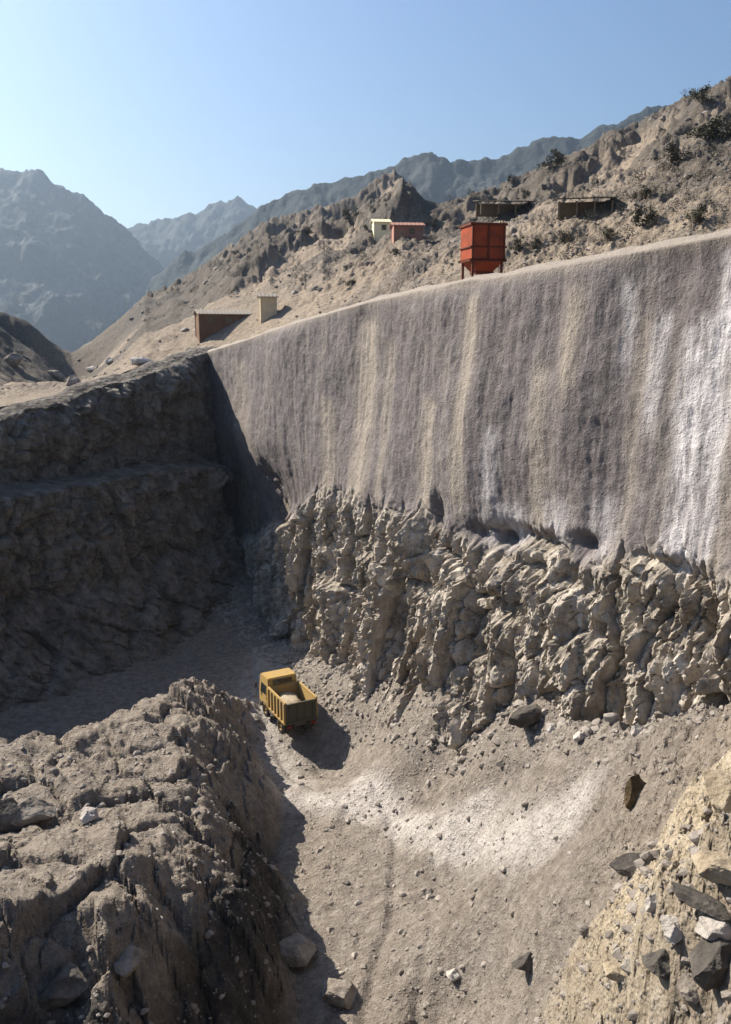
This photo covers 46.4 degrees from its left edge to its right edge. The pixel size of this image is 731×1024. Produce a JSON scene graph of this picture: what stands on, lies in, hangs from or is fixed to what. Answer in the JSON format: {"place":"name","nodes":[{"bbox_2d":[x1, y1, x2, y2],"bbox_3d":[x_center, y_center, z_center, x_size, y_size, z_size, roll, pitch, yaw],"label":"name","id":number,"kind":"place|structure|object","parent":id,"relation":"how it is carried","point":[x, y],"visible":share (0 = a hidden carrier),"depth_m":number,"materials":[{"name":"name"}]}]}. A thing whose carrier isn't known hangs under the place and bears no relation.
{"place":"outdoors","nodes":[
{"label":"outdoors","id":0,"kind":"place"},
{"bbox_2d":[0,168,163,351],"bbox_3d":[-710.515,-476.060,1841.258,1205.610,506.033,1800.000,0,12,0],"label":"mountain","id":1,"kind":"structure","parent":0,"point":[78,270],"depth_m":1592.23,"materials":[{"name":"grey stone"}]},
{"bbox_2d":[0,346,251,711],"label":"rock face","id":2,"kind":"object","parent":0,"point":[121,549],"visible":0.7,"depth_m":64.57},
{"bbox_2d":[127,195,256,268],"bbox_3d":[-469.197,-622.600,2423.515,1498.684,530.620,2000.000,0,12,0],"label":"mountain","id":3,"kind":"structure","parent":0,"point":[164,242],"depth_m":2293.43,"materials":[{"name":"grey stone"}]},
{"bbox_2d":[0,75,730,1023],"bbox_3d":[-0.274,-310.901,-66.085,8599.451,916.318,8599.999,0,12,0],"label":"ground","id":4,"kind":"structure","parent":0,"point":[52,905],"depth_m":33.10,"materials":[{"name":"soil"}]},
{"bbox_2d":[0,797,24,832],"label":"boulder","id":5,"kind":"object","parent":4,"relation":"on","point":[9,809],"visible":0.84,"depth_m":29.92,"materials":[{"name":"stone"}]},
{"bbox_2d":[3,353,23,365],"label":"boulder","id":6,"kind":"object","parent":4,"relation":"on","point":[13,359],"visible":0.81,"depth_m":113.36,"materials":[{"name":"stone"}]},
{"bbox_2d":[11,797,56,826],"bbox_3d":[-11.985,10.656,30.339,1.940,1.057,1.184,0,12,0],"label":"boulder","id":7,"kind":"object","parent":4,"relation":"on","point":[33,810],"visible":0.88,"depth_m":30.03,"materials":[{"name":"stone"}]},
{"bbox_2d":[47,370,65,380],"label":"boulder","id":8,"kind":"object","parent":4,"relation":"on","point":[58,375],"visible":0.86,"depth_m":121.05,"materials":[{"name":"stone"}]},
{"bbox_2d":[37,961,89,1010],"bbox_3d":[-8.290,12.834,22.854,1.262,0.990,1.374,-11,16,-43],"label":"boulder","id":9,"kind":"object","parent":4,"relation":"on","point":[68,984],"visible":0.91,"depth_m":22.60,"materials":[{"name":"stone"}]},
{"bbox_2d":[65,375,80,385],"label":"boulder","id":10,"kind":"object","parent":4,"relation":"on","point":[72,380],"visible":0.64,"depth_m":74.34,"materials":[{"name":"stone"}]},
{"bbox_2d":[80,807,98,823],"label":"boulder","id":11,"kind":"object","parent":4,"relation":"on","point":[88,814],"visible":1,"depth_m":28.80,"materials":[{"name":"stone"}]},
{"bbox_2d":[85,366,94,371],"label":"boulder","id":12,"kind":"object","parent":4,"relation":"on","point":[90,369],"visible":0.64,"depth_m":158.00,"materials":[{"name":"stone"}]},
{"bbox_2d":[104,357,113,364],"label":"boulder","id":13,"kind":"object","parent":4,"relation":"on","point":[108,361],"visible":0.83,"depth_m":119.00,"materials":[{"name":"stone"}]},
{"bbox_2d":[113,945,142,976],"bbox_3d":[-6.578,12.508,23.709,0.738,0.563,0.889,12,17,43],"label":"boulder","id":14,"kind":"object","parent":4,"relation":"on","point":[127,963],"visible":0.98,"depth_m":23.52,"materials":[{"name":"stone"}]},
{"bbox_2d":[129,357,153,365],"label":"boulder","id":15,"kind":"object","parent":4,"relation":"on","point":[138,361],"visible":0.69,"depth_m":75.63,"materials":[{"name":"stone"}]},
{"bbox_2d":[192,309,250,342],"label":"long shed","id":16,"kind":"structure","parent":4,"relation":"on","point":[208,322],"depth_m":91.96,"materials":[{"name":"brown metal"}]},
{"bbox_2d":[209,315,216,328],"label":"door","id":17,"kind":"structure","parent":16,"relation":"in","point":[212,325],"depth_m":91.72,"materials":[{"name":"brown metal"}]},
{"bbox_2d":[226,317,231,322],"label":"window","id":18,"kind":"structure","parent":16,"relation":"in","point":[228,319],"depth_m":92.24,"materials":[{"name":"black glass"}]},
{"bbox_2d":[257,293,278,322],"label":"plaster hut","id":19,"kind":"object","parent":4,"relation":"on","point":[267,305],"visible":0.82,"depth_m":88.77,"materials":[{"name":"beige paint"}]},
{"bbox_2d":[254,668,317,733],"bbox_3d":[-4.613,11.144,50.130,2.427,2.636,4.366,-6,14,-27],"label":"tipper truck","id":20,"kind":"object","parent":4,"relation":"on","point":[288,700],"visible":1,"depth_m":49.49,"materials":[{"name":"metal"}]},
{"bbox_2d":[279,934,317,967],"bbox_3d":[-2.532,16.160,31.280,1.521,1.048,1.480,0,12,0],"label":"boulder","id":21,"kind":"object","parent":4,"relation":"on","point":[298,950],"visible":0.89,"depth_m":30.85,"materials":[{"name":"stone"}]},
{"bbox_2d":[297,224,313,233],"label":"shrub","id":22,"kind":"object","parent":4,"relation":"on","point":[309,231],"visible":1,"depth_m":151.94,"materials":[{"name":"green plant"}]},
{"bbox_2d":[321,978,357,1009],"bbox_3d":[-0.840,16.469,29.095,1.463,0.902,1.077,5,13,21],"label":"boulder","id":23,"kind":"object","parent":4,"relation":"on","point":[340,993],"visible":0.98,"depth_m":28.77,"materials":[{"name":"stone"}]},
{"bbox_2d":[343,280,355,285],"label":"shrub","id":24,"kind":"object","parent":4,"relation":"on","point":[350,282],"visible":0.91,"depth_m":81.71,"materials":[{"name":"green plant"}]},
{"bbox_2d":[342,208,360,220],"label":"shrub","id":25,"kind":"object","parent":4,"relation":"on","point":[345,211],"visible":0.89,"depth_m":154.38,"materials":[{"name":"green plant"}]},
{"bbox_2d":[0,79,730,1023],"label":"rubble","id":26,"kind":"object","parent":4,"relation":"on","point":[582,929],"visible":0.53,"depth_m":32.75,"materials":[{"name":"stone"}]},
{"bbox_2d":[363,224,371,230],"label":"shrub","id":27,"kind":"object","parent":4,"relation":"on","point":[366,227],"visible":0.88,"depth_m":124.74,"materials":[{"name":"green plant"}]},
{"bbox_2d":[370,219,391,240],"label":"guard hut","id":28,"kind":"object","parent":4,"relation":"on","point":[380,228],"visible":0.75,"depth_m":123.17,"materials":[{"name":"yellow paint"}]},
{"bbox_2d":[388,247,400,254],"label":"shrub","id":29,"kind":"object","parent":4,"relation":"on","point":[396,251],"visible":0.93,"depth_m":81.06,"materials":[{"name":"green plant"}]},
{"bbox_2d":[389,222,425,243],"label":"site cabin","id":30,"kind":"object","parent":4,"relation":"on","point":[412,230],"visible":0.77,"depth_m":89.28,"materials":[{"name":"red paint"}]},
{"bbox_2d":[409,228,414,233],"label":"window","id":31,"kind":"structure","parent":30,"relation":"in","point":[411,230],"depth_m":89.23,"materials":[{"name":"black glass"}]},
{"bbox_2d":[113,77,730,322],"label":"scrub","id":32,"kind":"object","parent":4,"relation":"on","point":[625,192],"visible":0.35,"depth_m":65.43,"materials":[{"name":"green plant"}]},
{"bbox_2d":[425,217,438,226],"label":"shrub","id":33,"kind":"object","parent":4,"relation":"on","point":[434,221],"visible":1,"depth_m":127.50,"materials":[{"name":"green plant"}]},
{"bbox_2d":[446,968,460,980],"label":"boulder","id":34,"kind":"object","parent":4,"relation":"on","point":[453,974],"visible":1,"depth_m":28.08,"materials":[{"name":"stone"}]},
{"bbox_2d":[463,700,471,709],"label":"boulder","id":35,"kind":"object","parent":4,"relation":"on","point":[467,703],"visible":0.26,"depth_m":39.19,"materials":[{"name":"stone"}]},
{"bbox_2d":[207,228,730,754],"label":"shotcrete wall","id":36,"kind":"structure","parent":4,"relation":"on","point":[499,492],"depth_m":38.00,"materials":[{"name":"grey concrete"}]},
{"bbox_2d":[458,220,507,279],"bbox_3d":[6.739,-14.530,49.058,2.275,4.402,1.960,-3,12,-14],"label":"steel hopper","id":37,"kind":"object","parent":4,"relation":"on","point":[482,248],"visible":0.74,"depth_m":48.14,"materials":[{"name":"orange paint"}]},
{"bbox_2d":[475,200,536,217],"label":"open shelter","id":38,"kind":"object","parent":4,"relation":"on","point":[493,210],"visible":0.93,"depth_m":90.12,"materials":[{"name":"wood"}]},
{"bbox_2d":[507,175,517,182],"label":"shrub","id":39,"kind":"object","parent":4,"relation":"on","point":[509,177],"visible":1,"depth_m":150.65,"materials":[{"name":"green plant"}]},
{"bbox_2d":[508,233,524,250],"bbox_3d":[10.802,-19.225,60.956,1.433,1.310,1.538,4,13,17],"label":"shrub","id":40,"kind":"object","parent":4,"relation":"on","point":[519,247],"visible":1,"depth_m":60.97,"materials":[{"name":"green plant"}]},
{"bbox_2d":[511,951,532,970],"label":"boulder","id":41,"kind":"object","parent":4,"relation":"on","point":[524,962],"visible":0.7,"depth_m":24.71,"materials":[{"name":"stone"}]},
{"bbox_2d":[516,187,530,199],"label":"shrub","id":42,"kind":"object","parent":4,"relation":"on","point":[525,193],"visible":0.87,"depth_m":122.07,"materials":[{"name":"green plant"}]},
{"bbox_2d":[508,704,541,727],"bbox_3d":[6.513,8.135,34.003,2.398,0.827,1.048,-10,16,-39],"label":"boulder","id":43,"kind":"object","parent":4,"relation":"on","point":[524,716],"visible":0.93,"depth_m":33.42,"materials":[{"name":"stone"}]},
{"bbox_2d":[524,237,540,248],"bbox_3d":[12.246,-19.062,60.399,1.955,0.944,1.432,-6,13,-27],"label":"shrub","id":44,"kind":"object","parent":4,"relation":"on","point":[536,242],"visible":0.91,"depth_m":60.30,"materials":[{"name":"green plant"}]},
{"bbox_2d":[546,723,556,732],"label":"boulder","id":45,"kind":"object","parent":4,"relation":"on","point":[550,727],"visible":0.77,"depth_m":32.44,"materials":[{"name":"stone"}]},
{"bbox_2d":[538,149,566,166],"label":"shrub","id":46,"kind":"object","parent":4,"relation":"on","point":[558,159],"visible":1,"depth_m":125.45,"materials":[{"name":"green plant"}]},
{"bbox_2d":[550,230,572,240],"bbox_3d":[13.804,-19.372,59.816,1.829,0.837,1.289,4,13,20],"label":"shrub","id":47,"kind":"object","parent":4,"relation":"on","point":[565,234],"visible":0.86,"depth_m":59.55,"materials":[{"name":"green plant"}]},
{"bbox_2d":[573,731,584,741],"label":"boulder","id":48,"kind":"object","parent":4,"relation":"on","point":[578,736],"visible":1,"depth_m":29.45,"materials":[{"name":"stone"}]},
{"bbox_2d":[555,196,617,218],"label":"open shelter","id":49,"kind":"object","parent":4,"relation":"on","point":[568,210],"visible":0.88,"depth_m":65.15,"materials":[{"name":"wood"}]},
{"bbox_2d":[600,225,618,238],"bbox_3d":[16.079,-18.383,55.897,1.289,0.908,1.471,4,13,17],"label":"shrub","id":50,"kind":"object","parent":4,"relation":"on","point":[608,231],"visible":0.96,"depth_m":55.63,"materials":[{"name":"green plant"}]},
{"bbox_2d":[603,961,624,982],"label":"boulder","id":51,"kind":"object","parent":4,"relation":"on","point":[613,971],"visible":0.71,"depth_m":11.87,"materials":[{"name":"beige stone"}]},
{"bbox_2d":[609,853,640,877],"bbox_3d":[4.738,6.192,14.860,0.865,0.302,0.574,-6,14,-27],"label":"boulder","id":52,"kind":"object","parent":4,"relation":"on","point":[623,865],"visible":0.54,"depth_m":14.80,"materials":[{"name":"stone"}]},
{"bbox_2d":[624,774,645,809],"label":"boulder","id":53,"kind":"object","parent":4,"relation":"on","point":[635,784],"visible":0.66,"depth_m":24.23,"materials":[{"name":"stone"}]},
{"bbox_2d":[631,724,642,735],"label":"boulder","id":54,"kind":"object","parent":4,"relation":"on","point":[636,729],"visible":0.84,"depth_m":27.10,"materials":[{"name":"stone"}]},
{"bbox_2d":[631,184,653,199],"bbox_3d":[20.373,-23.368,62.565,1.532,1.082,2.069,-3,12,-13],"label":"shrub","id":55,"kind":"object","parent":4,"relation":"on","point":[642,192],"visible":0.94,"depth_m":62.22,"materials":[{"name":"green plant"}]},
{"bbox_2d":[629,202,658,226],"bbox_3d":[16.986,-17.988,51.512,1.769,1.512,1.943,10,16,40],"label":"shrub","id":56,"kind":"object","parent":4,"relation":"on","point":[637,218],"visible":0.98,"depth_m":51.38,"materials":[{"name":"green plant"}]},
{"bbox_2d":[644,893,656,912],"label":"boulder","id":57,"kind":"object","parent":4,"relation":"on","point":[650,903],"visible":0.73,"depth_m":11.48,"materials":[{"name":"stone"}]},
{"bbox_2d":[641,948,670,979],"bbox_3d":[3.801,5.762,10.881,0.494,0.372,0.382,0,12,0],"label":"boulder","id":58,"kind":"object","parent":4,"relation":"on","point":[657,963],"visible":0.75,"depth_m":10.79,"materials":[{"name":"stone"}]},
{"bbox_2d":[643,141,694,161],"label":"shrub","id":59,"kind":"object","parent":4,"relation":"on","point":[674,155],"visible":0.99,"depth_m":71.93,"materials":[{"name":"green plant"}]},
{"bbox_2d":[660,915,682,943],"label":"boulder","id":60,"kind":"object","parent":4,"relation":"on","point":[670,925],"visible":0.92,"depth_m":10.75,"materials":[{"name":"stone"}]},
{"bbox_2d":[676,972,699,1004],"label":"boulder","id":61,"kind":"object","parent":4,"relation":"on","point":[686,986],"visible":0.83,"depth_m":10.36,"materials":[{"name":"stone"}]},
{"bbox_2d":[683,203,707,223],"bbox_3d":[18.682,-16.499,47.014,2.122,1.234,1.862,-1,12,-5],"label":"shrub","id":62,"kind":"object","parent":4,"relation":"on","point":[698,213],"visible":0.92,"depth_m":47.02,"materials":[{"name":"green plant"}]},
{"bbox_2d":[671,881,730,921],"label":"boulder","id":63,"kind":"object","parent":4,"relation":"on","point":[702,902],"visible":0.99,"depth_m":10.46,"materials":[{"name":"stone"}]},
{"bbox_2d":[689,81,716,102],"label":"shrub","id":64,"kind":"object","parent":4,"relation":"on","point":[702,93],"visible":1,"depth_m":108.46,"materials":[{"name":"green plant"}]},
{"bbox_2d":[682,120,730,140],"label":"shrub","id":65,"kind":"object","parent":4,"relation":"on","point":[701,130],"visible":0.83,"depth_m":72.78,"materials":[{"name":"green plant"}]},
{"bbox_2d":[689,938,730,991],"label":"boulder","id":66,"kind":"object","parent":4,"relation":"on","point":[709,961],"visible":0.89,"depth_m":10.01,"materials":[{"name":"stone"}]},
{"bbox_2d":[691,850,730,885],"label":"boulder","id":67,"kind":"object","parent":4,"relation":"on","point":[713,867],"visible":0.99,"depth_m":10.42,"materials":[{"name":"beige stone"}]},
{"bbox_2d":[695,915,730,940],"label":"boulder","id":68,"kind":"object","parent":4,"relation":"on","point":[709,927],"visible":0.87,"depth_m":10.22,"materials":[{"name":"stone"}]},
{"bbox_2d":[702,770,730,817],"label":"boulder","id":69,"kind":"object","parent":4,"relation":"on","point":[717,783],"visible":0.92,"depth_m":13.26,"materials":[{"name":"beige stone"}]},
{"bbox_2d":[705,115,730,140],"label":"shrub","id":70,"kind":"object","parent":4,"relation":"on","point":[716,127],"visible":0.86,"depth_m":71.89,"materials":[{"name":"green plant"}]},
{"bbox_2d":[0,0,730,227],"label":"sky","id":71,"kind":"structure","parent":0,"point":[146,110],"materials":[{"name":"blue"}]},
{"bbox_2d":[144,105,666,295],"bbox_3d":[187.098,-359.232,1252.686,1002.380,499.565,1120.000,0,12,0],"label":"mountain","id":72,"kind":"structure","parent":0,"point":[435,178],"depth_m":1207.45,"materials":[{"name":"grey stone"}]}
]}

